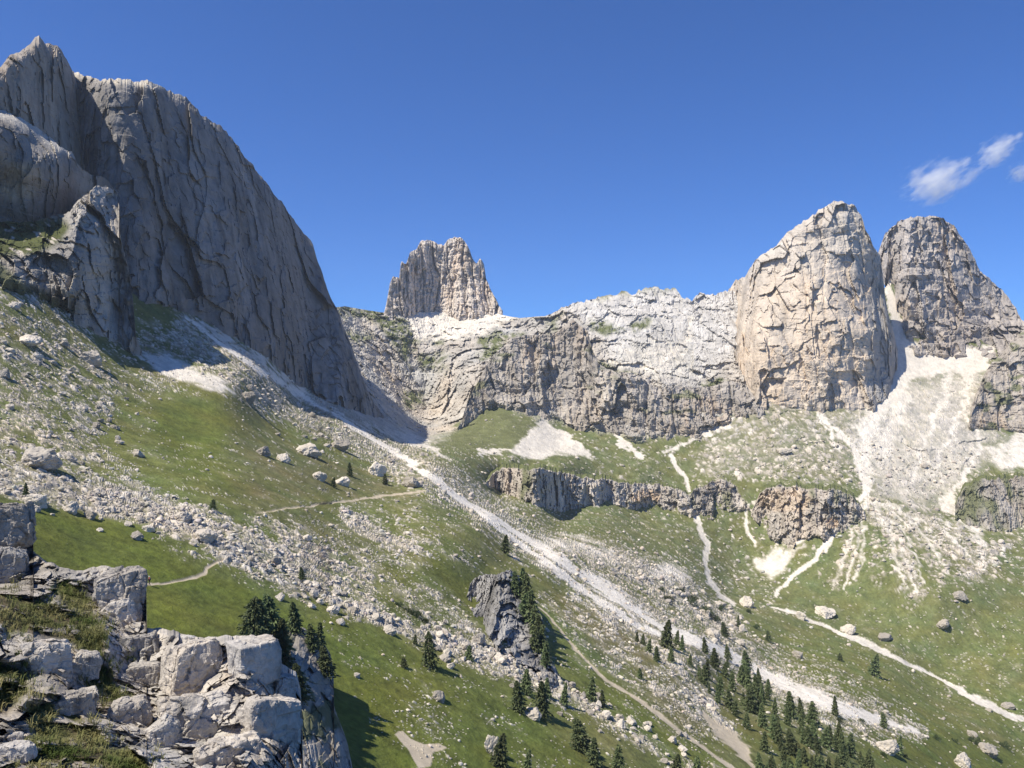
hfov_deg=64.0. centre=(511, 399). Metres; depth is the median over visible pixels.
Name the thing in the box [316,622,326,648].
conifer tree
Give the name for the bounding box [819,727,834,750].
conifer tree
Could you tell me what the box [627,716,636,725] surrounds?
boulder
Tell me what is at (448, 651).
boulder
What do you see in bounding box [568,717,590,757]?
conifer tree
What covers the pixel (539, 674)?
boulder
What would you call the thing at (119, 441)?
boulder
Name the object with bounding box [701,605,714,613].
shrub
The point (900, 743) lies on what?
conifer tree
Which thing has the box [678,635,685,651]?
conifer tree
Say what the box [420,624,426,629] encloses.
boulder
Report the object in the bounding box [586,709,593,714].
boulder
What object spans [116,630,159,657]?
limestone block
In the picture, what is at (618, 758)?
conifer tree
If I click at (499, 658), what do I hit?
boulder
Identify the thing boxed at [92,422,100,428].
boulder
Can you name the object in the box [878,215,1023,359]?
mountain
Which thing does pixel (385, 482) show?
conifer tree
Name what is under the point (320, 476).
boulder
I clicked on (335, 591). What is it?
boulder
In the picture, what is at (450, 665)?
boulder
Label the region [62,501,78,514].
boulder
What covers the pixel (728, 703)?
conifer tree
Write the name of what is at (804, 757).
conifer tree
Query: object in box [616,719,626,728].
boulder
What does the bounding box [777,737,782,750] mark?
conifer tree
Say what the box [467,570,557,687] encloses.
crag
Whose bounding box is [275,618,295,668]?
conifer tree
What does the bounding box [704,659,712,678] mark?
conifer tree
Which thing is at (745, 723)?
conifer tree
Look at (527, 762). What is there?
conifer tree
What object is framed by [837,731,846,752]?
conifer tree
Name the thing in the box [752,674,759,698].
conifer tree
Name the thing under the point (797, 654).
boulder
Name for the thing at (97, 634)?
grass
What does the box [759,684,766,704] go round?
conifer tree
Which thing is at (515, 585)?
conifer tree
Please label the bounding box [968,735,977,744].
shrub
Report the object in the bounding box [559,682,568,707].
conifer tree
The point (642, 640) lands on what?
conifer tree
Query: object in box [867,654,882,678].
conifer tree
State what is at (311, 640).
conifer tree
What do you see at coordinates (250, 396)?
boulder
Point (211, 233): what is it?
mountain
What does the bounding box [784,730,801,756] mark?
conifer tree
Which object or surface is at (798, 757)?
conifer tree
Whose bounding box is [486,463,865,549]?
cliff band
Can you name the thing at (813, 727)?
conifer tree
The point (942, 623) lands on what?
boulder
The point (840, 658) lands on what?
conifer tree
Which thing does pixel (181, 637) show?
limestone block
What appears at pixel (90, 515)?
boulder
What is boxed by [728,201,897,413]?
mountain
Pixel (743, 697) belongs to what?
conifer tree
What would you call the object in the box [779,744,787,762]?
conifer tree
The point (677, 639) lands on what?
conifer tree
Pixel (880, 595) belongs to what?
valley slope
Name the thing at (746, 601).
boulder
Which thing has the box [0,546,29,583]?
limestone block
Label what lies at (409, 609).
shrub
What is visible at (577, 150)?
sky
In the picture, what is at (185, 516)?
boulder
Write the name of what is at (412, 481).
boulder
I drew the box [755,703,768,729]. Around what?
conifer tree
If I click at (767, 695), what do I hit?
conifer tree
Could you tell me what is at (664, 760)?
boulder
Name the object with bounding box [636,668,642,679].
conifer tree
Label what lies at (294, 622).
conifer tree
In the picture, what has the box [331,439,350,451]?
boulder
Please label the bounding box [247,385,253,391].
boulder
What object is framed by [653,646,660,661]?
conifer tree
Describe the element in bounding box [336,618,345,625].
boulder
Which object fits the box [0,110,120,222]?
cliff
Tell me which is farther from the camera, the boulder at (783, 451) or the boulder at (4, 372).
the boulder at (783, 451)
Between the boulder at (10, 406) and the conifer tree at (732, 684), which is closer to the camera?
the boulder at (10, 406)
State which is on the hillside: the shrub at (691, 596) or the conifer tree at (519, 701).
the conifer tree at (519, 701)
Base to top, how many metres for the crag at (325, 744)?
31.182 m
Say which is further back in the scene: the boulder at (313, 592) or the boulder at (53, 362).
the boulder at (53, 362)
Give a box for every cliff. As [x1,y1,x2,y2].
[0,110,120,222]
[456,320,763,440]
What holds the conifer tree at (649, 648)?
on the hillside
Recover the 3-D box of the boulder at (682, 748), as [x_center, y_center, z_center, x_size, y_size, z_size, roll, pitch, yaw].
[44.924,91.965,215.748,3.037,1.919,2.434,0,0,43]
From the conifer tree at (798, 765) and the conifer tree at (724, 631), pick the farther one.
the conifer tree at (724, 631)
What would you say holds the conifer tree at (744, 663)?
on the hillside
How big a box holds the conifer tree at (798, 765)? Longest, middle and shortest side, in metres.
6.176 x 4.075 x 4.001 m
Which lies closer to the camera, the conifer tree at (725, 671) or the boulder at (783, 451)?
the conifer tree at (725, 671)
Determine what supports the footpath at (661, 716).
on the hillside
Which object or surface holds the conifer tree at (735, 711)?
on the hillside
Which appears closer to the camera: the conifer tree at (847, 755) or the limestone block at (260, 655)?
the limestone block at (260, 655)
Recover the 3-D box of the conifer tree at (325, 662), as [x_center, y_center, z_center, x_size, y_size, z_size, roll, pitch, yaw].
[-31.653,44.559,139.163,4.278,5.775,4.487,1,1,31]
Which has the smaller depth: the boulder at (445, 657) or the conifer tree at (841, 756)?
the boulder at (445, 657)
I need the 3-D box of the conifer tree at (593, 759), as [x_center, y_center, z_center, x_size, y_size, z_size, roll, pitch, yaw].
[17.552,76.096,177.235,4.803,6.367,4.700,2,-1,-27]
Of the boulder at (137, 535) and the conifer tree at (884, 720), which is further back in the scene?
the conifer tree at (884, 720)
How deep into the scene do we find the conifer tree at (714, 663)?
353.38 m
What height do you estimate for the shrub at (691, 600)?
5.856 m
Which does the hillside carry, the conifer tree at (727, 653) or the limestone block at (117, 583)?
the conifer tree at (727, 653)
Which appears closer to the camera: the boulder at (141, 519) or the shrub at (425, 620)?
the boulder at (141, 519)
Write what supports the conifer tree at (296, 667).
on the crag at (325, 744)
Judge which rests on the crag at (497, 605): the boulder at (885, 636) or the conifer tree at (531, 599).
the conifer tree at (531, 599)
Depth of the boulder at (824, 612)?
733.22 m
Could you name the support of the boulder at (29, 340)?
on the hillside
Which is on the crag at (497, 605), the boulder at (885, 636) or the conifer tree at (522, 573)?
the conifer tree at (522, 573)
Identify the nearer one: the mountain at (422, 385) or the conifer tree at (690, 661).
the conifer tree at (690, 661)
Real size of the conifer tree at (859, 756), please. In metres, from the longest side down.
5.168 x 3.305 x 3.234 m
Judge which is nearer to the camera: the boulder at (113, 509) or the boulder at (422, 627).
the boulder at (113, 509)
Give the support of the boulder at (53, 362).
on the hillside
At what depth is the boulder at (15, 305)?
334.00 m
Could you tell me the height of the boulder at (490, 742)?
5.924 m
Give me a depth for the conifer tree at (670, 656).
304.68 m
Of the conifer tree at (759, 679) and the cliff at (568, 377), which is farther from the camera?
the cliff at (568, 377)
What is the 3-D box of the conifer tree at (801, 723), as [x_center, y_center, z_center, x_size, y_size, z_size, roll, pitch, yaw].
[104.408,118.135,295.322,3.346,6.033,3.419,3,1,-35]
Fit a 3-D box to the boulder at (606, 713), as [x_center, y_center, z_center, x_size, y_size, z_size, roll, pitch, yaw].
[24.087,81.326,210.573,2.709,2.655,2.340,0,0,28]
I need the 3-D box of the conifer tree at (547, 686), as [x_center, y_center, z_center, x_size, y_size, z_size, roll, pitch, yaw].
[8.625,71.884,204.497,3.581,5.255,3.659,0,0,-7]
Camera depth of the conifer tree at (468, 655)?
203.97 m
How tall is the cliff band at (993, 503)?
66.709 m
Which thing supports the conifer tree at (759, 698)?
on the hillside
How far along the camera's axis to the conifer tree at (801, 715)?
314.51 m
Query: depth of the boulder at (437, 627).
215.10 m
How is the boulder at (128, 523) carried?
on the hillside
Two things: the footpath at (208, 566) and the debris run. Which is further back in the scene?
the debris run
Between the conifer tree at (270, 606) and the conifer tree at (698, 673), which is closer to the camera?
the conifer tree at (270, 606)
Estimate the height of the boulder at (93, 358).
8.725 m
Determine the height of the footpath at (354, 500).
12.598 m
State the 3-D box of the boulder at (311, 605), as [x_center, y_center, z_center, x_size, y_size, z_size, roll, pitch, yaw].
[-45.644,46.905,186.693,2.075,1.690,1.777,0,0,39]
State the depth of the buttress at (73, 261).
403.79 m
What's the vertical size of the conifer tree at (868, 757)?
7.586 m
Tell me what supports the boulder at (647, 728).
on the hillside
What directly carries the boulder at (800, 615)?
on the valley slope at (880, 595)
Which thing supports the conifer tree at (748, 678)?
on the hillside
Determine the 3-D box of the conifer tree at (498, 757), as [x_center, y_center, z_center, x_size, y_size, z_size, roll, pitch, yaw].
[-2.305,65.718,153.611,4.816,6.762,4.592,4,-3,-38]
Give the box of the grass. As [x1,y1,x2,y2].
[0,573,166,767]
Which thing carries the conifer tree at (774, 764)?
on the hillside
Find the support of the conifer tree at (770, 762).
on the hillside
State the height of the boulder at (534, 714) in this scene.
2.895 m
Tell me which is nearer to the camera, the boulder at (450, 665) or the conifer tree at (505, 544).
the boulder at (450, 665)
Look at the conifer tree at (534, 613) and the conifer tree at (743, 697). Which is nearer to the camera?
the conifer tree at (534, 613)
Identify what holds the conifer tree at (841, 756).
on the hillside
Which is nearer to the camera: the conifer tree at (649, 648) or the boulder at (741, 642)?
the conifer tree at (649, 648)
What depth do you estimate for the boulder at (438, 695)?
169.14 m
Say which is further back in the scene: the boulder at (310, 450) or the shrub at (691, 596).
the shrub at (691, 596)
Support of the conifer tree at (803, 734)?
on the hillside
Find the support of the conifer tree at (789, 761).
on the hillside
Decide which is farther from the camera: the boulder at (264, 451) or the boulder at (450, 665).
the boulder at (264, 451)
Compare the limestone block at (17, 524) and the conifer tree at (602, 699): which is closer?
the limestone block at (17, 524)
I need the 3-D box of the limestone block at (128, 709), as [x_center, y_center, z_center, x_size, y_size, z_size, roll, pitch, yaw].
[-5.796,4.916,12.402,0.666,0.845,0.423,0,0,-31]
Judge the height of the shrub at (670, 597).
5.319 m
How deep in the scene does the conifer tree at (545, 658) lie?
223.57 m
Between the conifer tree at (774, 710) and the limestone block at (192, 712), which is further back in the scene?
the conifer tree at (774, 710)
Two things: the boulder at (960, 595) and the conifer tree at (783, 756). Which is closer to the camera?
the conifer tree at (783, 756)
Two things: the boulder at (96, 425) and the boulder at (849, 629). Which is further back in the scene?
the boulder at (849, 629)
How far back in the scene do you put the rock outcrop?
12.72 m
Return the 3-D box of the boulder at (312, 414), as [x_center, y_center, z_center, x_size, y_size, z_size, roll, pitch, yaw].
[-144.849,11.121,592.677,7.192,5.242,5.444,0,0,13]
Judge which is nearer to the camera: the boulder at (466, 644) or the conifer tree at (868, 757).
the boulder at (466, 644)
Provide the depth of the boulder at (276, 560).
201.41 m
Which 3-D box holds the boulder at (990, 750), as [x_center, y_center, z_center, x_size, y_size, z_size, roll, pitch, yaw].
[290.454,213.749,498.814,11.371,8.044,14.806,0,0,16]
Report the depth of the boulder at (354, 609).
196.41 m
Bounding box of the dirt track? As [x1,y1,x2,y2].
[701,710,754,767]
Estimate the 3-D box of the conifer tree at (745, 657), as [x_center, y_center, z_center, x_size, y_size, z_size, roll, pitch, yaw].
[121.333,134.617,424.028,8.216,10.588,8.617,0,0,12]
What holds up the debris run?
on the hillside
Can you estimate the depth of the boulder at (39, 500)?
170.79 m
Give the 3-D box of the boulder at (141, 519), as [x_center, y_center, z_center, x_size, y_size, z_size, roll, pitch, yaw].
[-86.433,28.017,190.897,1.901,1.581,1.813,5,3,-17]
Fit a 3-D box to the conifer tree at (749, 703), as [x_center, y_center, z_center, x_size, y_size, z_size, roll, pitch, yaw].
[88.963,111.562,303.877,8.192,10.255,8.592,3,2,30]
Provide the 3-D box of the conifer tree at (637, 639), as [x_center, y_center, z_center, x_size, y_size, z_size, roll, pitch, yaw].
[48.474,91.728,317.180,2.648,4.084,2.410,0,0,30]
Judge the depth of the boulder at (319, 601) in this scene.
192.25 m
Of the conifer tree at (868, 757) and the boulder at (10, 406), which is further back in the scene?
the conifer tree at (868, 757)
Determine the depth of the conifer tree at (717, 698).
291.64 m
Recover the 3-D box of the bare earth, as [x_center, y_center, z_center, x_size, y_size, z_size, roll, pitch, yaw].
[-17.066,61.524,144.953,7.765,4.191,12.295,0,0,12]
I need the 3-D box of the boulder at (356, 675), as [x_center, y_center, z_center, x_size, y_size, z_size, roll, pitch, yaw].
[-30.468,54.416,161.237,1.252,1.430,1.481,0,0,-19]
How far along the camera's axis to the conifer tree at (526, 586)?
263.59 m
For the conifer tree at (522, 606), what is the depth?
254.38 m
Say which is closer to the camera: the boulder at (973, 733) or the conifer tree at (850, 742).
the conifer tree at (850, 742)
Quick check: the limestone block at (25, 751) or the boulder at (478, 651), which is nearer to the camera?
the limestone block at (25, 751)
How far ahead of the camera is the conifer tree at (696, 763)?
198.48 m
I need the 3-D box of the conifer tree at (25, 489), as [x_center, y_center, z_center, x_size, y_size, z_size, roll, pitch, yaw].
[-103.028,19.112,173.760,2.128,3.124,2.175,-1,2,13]
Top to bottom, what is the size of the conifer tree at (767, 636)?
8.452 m
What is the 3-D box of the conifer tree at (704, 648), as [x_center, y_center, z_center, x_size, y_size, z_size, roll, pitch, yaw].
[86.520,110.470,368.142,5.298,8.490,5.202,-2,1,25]
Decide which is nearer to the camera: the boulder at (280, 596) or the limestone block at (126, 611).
the limestone block at (126, 611)
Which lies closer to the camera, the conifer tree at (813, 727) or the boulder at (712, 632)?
the conifer tree at (813, 727)
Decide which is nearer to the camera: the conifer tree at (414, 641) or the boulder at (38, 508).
the boulder at (38, 508)
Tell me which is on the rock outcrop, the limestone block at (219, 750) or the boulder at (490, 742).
the limestone block at (219, 750)
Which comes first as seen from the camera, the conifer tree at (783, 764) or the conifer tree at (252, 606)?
the conifer tree at (252, 606)
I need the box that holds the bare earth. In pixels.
[395,732,445,767]
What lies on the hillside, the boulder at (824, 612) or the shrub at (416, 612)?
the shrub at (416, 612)
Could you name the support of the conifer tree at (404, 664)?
on the hillside
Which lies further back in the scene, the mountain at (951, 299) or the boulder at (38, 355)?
the mountain at (951, 299)
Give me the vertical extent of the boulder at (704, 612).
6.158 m
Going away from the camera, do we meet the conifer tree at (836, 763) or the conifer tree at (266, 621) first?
the conifer tree at (266, 621)
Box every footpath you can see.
[147,560,222,584]
[260,490,423,512]
[539,608,734,767]
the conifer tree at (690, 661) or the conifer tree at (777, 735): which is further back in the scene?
the conifer tree at (690, 661)
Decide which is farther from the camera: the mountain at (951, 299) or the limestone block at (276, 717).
the mountain at (951, 299)
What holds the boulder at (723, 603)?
on the valley slope at (880, 595)
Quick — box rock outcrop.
[0,502,303,767]
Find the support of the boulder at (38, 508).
on the hillside
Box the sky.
[0,0,1023,320]
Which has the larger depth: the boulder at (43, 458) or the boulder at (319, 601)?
the boulder at (43, 458)
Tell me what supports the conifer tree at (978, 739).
on the hillside
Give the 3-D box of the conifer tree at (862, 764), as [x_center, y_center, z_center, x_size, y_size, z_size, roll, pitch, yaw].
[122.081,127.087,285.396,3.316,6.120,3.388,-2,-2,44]
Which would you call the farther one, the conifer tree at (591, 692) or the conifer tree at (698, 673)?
the conifer tree at (698, 673)
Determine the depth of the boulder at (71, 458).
222.04 m
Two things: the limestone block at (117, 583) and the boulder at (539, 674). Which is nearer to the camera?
the limestone block at (117, 583)
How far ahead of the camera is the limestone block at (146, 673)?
14.02 m
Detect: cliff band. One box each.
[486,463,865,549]
[955,472,1023,531]
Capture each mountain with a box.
[73,71,383,417]
[184,279,998,733]
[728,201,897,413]
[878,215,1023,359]
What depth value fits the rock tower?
1334.58 m
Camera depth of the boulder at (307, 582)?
200.17 m
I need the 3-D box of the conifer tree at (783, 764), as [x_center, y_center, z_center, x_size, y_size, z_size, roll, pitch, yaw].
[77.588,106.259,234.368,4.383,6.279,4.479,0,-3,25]
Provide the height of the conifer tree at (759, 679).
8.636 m
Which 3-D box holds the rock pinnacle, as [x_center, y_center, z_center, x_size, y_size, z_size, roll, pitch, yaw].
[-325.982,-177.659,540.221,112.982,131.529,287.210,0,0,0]
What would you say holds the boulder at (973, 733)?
on the hillside
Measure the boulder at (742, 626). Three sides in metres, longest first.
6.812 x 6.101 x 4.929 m
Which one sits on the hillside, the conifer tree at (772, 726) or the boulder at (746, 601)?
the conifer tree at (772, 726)
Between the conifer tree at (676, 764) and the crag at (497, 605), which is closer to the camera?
the conifer tree at (676, 764)
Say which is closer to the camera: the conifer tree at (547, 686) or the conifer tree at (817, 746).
the conifer tree at (547, 686)
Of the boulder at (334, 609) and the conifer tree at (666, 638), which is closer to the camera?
the boulder at (334, 609)
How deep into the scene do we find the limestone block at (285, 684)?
13.79 m
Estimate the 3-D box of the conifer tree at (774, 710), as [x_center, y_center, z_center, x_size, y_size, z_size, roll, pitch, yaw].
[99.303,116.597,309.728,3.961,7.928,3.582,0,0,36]
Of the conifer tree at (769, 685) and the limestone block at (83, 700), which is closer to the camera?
the limestone block at (83, 700)
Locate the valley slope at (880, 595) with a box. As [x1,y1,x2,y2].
[332,277,1023,748]
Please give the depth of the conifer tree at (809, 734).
282.57 m
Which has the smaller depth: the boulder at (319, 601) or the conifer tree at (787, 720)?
the boulder at (319, 601)
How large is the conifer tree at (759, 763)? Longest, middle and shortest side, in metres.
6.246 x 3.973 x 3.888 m
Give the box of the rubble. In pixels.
[0,299,1023,767]
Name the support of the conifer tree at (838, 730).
on the hillside
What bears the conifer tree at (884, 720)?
on the hillside
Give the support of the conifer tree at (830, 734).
on the hillside
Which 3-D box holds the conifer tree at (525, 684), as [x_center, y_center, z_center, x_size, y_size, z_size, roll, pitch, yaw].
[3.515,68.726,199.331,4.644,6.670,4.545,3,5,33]
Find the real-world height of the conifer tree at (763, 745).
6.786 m
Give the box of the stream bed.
[395,453,1023,767]
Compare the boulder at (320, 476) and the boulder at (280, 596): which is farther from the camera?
the boulder at (320, 476)
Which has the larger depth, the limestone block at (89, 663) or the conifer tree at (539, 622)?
the conifer tree at (539, 622)
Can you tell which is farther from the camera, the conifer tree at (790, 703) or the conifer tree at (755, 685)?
the conifer tree at (755, 685)
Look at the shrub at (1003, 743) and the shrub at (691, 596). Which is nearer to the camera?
the shrub at (1003, 743)
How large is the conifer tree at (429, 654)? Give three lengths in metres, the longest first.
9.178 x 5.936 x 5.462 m
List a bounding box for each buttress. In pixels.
[0,185,141,355]
[968,329,1023,432]
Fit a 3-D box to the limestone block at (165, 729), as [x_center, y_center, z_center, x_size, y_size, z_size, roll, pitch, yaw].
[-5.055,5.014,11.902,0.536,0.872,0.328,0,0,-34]
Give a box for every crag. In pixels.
[274,627,351,767]
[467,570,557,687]
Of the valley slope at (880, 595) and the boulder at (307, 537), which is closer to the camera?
the boulder at (307, 537)
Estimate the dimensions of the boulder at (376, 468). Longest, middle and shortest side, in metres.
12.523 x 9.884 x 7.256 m
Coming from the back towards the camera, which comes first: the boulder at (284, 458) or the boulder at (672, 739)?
the boulder at (284, 458)
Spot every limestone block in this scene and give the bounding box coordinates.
[0,501,36,548]
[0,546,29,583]
[0,740,37,764]
[7,731,23,740]
[19,638,73,688]
[49,686,98,717]
[73,649,102,680]
[92,565,147,608]
[98,598,142,626]
[106,694,152,725]
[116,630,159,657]
[124,660,160,688]
[144,713,183,748]
[157,688,231,741]
[158,637,222,695]
[179,635,195,639]
[192,730,261,767]
[225,634,281,690]
[236,694,302,751]
[273,673,296,698]
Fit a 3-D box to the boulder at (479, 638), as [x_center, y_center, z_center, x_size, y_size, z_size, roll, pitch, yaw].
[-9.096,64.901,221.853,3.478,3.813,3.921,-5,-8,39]
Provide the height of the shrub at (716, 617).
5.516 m
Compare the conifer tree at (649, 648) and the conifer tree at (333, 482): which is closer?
the conifer tree at (649, 648)
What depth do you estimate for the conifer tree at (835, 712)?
366.39 m
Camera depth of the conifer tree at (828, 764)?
257.60 m
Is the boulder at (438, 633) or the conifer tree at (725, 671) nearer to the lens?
the boulder at (438, 633)
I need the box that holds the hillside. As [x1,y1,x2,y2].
[0,284,1023,767]
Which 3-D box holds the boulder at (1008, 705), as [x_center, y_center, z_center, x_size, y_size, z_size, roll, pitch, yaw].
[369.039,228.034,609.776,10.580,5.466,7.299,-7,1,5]
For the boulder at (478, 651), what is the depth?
209.90 m
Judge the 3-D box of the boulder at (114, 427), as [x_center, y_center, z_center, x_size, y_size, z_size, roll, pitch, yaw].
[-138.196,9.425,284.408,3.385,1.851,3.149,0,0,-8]
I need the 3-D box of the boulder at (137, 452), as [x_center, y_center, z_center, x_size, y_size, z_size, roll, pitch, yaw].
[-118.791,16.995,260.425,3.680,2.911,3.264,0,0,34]
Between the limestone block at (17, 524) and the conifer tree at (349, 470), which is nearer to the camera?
the limestone block at (17, 524)
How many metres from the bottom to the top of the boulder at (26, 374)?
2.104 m
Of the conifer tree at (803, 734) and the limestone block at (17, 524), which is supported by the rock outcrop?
the limestone block at (17, 524)
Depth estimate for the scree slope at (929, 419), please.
1020.63 m
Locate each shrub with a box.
[402,607,412,614]
[409,608,422,619]
[421,617,429,623]
[663,595,674,601]
[683,594,698,601]
[687,598,703,608]
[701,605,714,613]
[712,614,721,621]
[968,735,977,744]
[999,741,1012,749]
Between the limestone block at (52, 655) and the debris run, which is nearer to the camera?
the limestone block at (52, 655)
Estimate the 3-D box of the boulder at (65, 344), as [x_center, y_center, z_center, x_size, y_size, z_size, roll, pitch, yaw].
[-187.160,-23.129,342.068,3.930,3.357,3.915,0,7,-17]
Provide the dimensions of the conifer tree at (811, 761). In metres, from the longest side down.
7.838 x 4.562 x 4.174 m
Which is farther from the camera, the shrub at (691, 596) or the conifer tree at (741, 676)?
the shrub at (691, 596)
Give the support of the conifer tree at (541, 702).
on the hillside
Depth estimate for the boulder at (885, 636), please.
693.49 m
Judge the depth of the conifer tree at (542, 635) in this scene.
235.40 m
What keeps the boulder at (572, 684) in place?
on the hillside
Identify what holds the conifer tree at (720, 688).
on the hillside
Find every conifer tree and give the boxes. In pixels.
[21,483,29,496]
[207,499,218,509]
[234,596,272,635]
[251,599,275,634]
[262,593,296,657]
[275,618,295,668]
[286,602,306,634]
[292,663,315,705]
[297,567,307,579]
[304,623,321,652]
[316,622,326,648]
[316,645,340,680]
[330,477,336,487]
[346,462,352,476]
[381,474,388,484]
[399,657,408,668]
[412,634,417,644]
[421,631,441,671]
[463,645,475,660]
[488,733,509,767]
[500,535,510,554]
[507,680,529,714]
[509,571,521,596]
[516,592,530,621]
[518,572,537,606]
[519,568,524,596]
[520,669,534,696]
[521,589,541,624]
[522,749,531,767]
[527,604,545,635]
[528,628,541,653]
[530,681,553,720]
[531,615,546,640]
[535,624,545,654]
[539,641,553,668]
[544,677,552,698]
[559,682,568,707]
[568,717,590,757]
[585,676,597,701]
[585,737,602,766]
[599,690,606,706]
[609,744,627,767]
[635,632,639,641]
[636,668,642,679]
[640,634,645,644]
[644,638,651,652]
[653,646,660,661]
[657,619,675,648]
[667,647,674,662]
[670,754,681,767]
[672,630,679,644]
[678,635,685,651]
[687,654,692,664]
[692,756,701,767]
[697,666,700,678]
[698,665,709,685]
[701,637,709,654]
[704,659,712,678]
[709,648,721,668]
[714,685,720,703]
[715,676,724,697]
[719,622,730,638]
[722,662,729,677]
[723,689,733,708]
[724,644,732,661]
[728,671,738,690]
[731,700,739,716]
[736,665,745,686]
[739,692,745,705]
[741,650,753,670]
[741,687,759,714]
[741,713,751,729]
[742,660,752,679]
[743,666,752,689]
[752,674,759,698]
[753,752,762,767]
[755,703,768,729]
[756,696,761,712]
[757,674,763,691]
[758,731,769,752]
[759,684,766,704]
[763,630,772,642]
[764,679,771,693]
[765,685,771,700]
[765,756,773,767]
[766,715,785,741]
[770,697,778,716]
[770,753,776,767]
[772,720,784,744]
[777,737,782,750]
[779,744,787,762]
[781,691,798,718]
[781,760,786,767]
[783,707,792,725]
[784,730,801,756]
[786,756,792,767]
[793,749,802,767]
[795,760,800,767]
[796,719,803,733]
[797,698,804,715]
[797,709,805,726]
[799,726,809,746]
[801,747,808,765]
[802,726,814,749]
[804,701,822,726]
[807,755,813,767]
[810,719,818,737]
[811,736,823,754]
[814,755,824,767]
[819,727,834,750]
[825,756,832,767]
[829,724,832,744]
[831,696,839,716]
[832,734,838,750]
[833,756,840,767]
[834,722,845,741]
[837,653,843,660]
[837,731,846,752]
[838,743,849,767]
[845,733,857,757]
[845,745,850,763]
[857,751,861,763]
[858,756,865,767]
[864,748,874,767]
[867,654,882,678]
[870,757,874,767]
[879,712,890,730]
[897,735,903,756]
[974,736,980,743]
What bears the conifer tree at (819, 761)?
on the hillside
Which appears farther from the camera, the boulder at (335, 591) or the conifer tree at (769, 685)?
the conifer tree at (769, 685)
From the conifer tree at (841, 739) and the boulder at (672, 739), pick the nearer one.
the boulder at (672, 739)
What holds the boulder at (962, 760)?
on the hillside
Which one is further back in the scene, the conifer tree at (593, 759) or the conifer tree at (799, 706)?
the conifer tree at (799, 706)
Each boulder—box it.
[0,368,10,378]
[5,403,14,409]
[8,302,20,309]
[19,334,42,346]
[21,372,30,377]
[21,446,62,470]
[25,494,47,508]
[32,352,43,359]
[35,505,41,511]
[49,360,57,364]
[59,341,68,347]
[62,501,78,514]
[66,455,77,462]
[78,350,102,366]
[83,510,96,519]
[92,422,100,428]
[109,425,118,429]
[110,506,116,512]
[114,440,124,443]
[124,521,131,526]
[131,530,143,540]
[132,449,144,456]
[137,517,145,522]
[142,525,154,531]
[175,512,192,521]
[195,529,217,542]
[242,391,255,404]
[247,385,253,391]
[256,446,270,456]
[271,557,281,564]
[275,593,284,600]
[276,453,290,462]
[296,443,321,457]
[303,534,311,540]
[303,580,311,584]
[307,602,315,608]
[308,412,316,417]
[309,588,317,597]
[311,581,318,586]
[313,471,326,481]
[316,598,323,604]
[326,605,339,613]
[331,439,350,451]
[331,588,339,594]
[336,476,349,486]
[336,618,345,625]
[351,606,358,612]
[354,672,359,677]
[368,461,386,476]
[371,613,380,620]
[383,625,395,635]
[402,476,422,487]
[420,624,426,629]
[432,690,444,702]
[434,625,441,630]
[436,631,443,636]
[439,653,451,662]
[443,648,451,656]
[447,662,454,668]
[463,641,472,650]
[471,633,484,644]
[474,649,482,655]
[484,735,498,755]
[494,652,506,664]
[524,707,541,720]
[536,672,546,676]
[569,681,575,687]
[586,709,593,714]
[602,710,610,718]
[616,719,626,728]
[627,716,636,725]
[644,725,651,731]
[660,758,667,763]
[668,736,676,743]
[678,745,687,752]
[699,609,709,616]
[705,628,719,637]
[715,600,726,607]
[735,639,744,645]
[739,595,753,607]
[739,624,745,631]
[777,448,791,454]
[792,650,802,658]
[795,611,805,620]
[815,606,835,618]
[840,624,855,634]
[876,739,899,755]
[878,632,892,640]
[936,619,948,628]
[952,591,967,600]
[954,752,970,767]
[967,730,977,738]
[978,742,997,757]
[1000,702,1014,709]
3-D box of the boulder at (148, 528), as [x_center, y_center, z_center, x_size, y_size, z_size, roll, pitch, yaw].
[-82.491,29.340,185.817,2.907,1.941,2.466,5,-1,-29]
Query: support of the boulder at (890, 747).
on the hillside
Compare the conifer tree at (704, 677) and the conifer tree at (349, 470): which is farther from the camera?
the conifer tree at (349, 470)
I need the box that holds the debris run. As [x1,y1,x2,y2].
[185,316,919,767]
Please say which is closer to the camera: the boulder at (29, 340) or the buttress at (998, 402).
the boulder at (29, 340)
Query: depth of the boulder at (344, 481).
362.04 m
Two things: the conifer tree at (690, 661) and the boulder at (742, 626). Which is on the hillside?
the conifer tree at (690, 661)
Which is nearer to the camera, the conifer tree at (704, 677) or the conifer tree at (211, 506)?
the conifer tree at (211, 506)
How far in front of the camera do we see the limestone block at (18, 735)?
10.37 m
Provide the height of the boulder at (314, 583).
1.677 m
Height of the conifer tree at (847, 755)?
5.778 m
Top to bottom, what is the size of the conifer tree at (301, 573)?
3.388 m
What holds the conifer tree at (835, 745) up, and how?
on the hillside
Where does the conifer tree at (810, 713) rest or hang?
on the hillside
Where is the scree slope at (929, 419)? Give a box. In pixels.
[147,279,1023,721]
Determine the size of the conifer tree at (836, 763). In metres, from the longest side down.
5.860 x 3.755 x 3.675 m
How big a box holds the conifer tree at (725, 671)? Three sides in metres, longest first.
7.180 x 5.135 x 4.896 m
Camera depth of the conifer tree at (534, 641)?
234.41 m
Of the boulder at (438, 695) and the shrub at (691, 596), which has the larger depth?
the shrub at (691, 596)

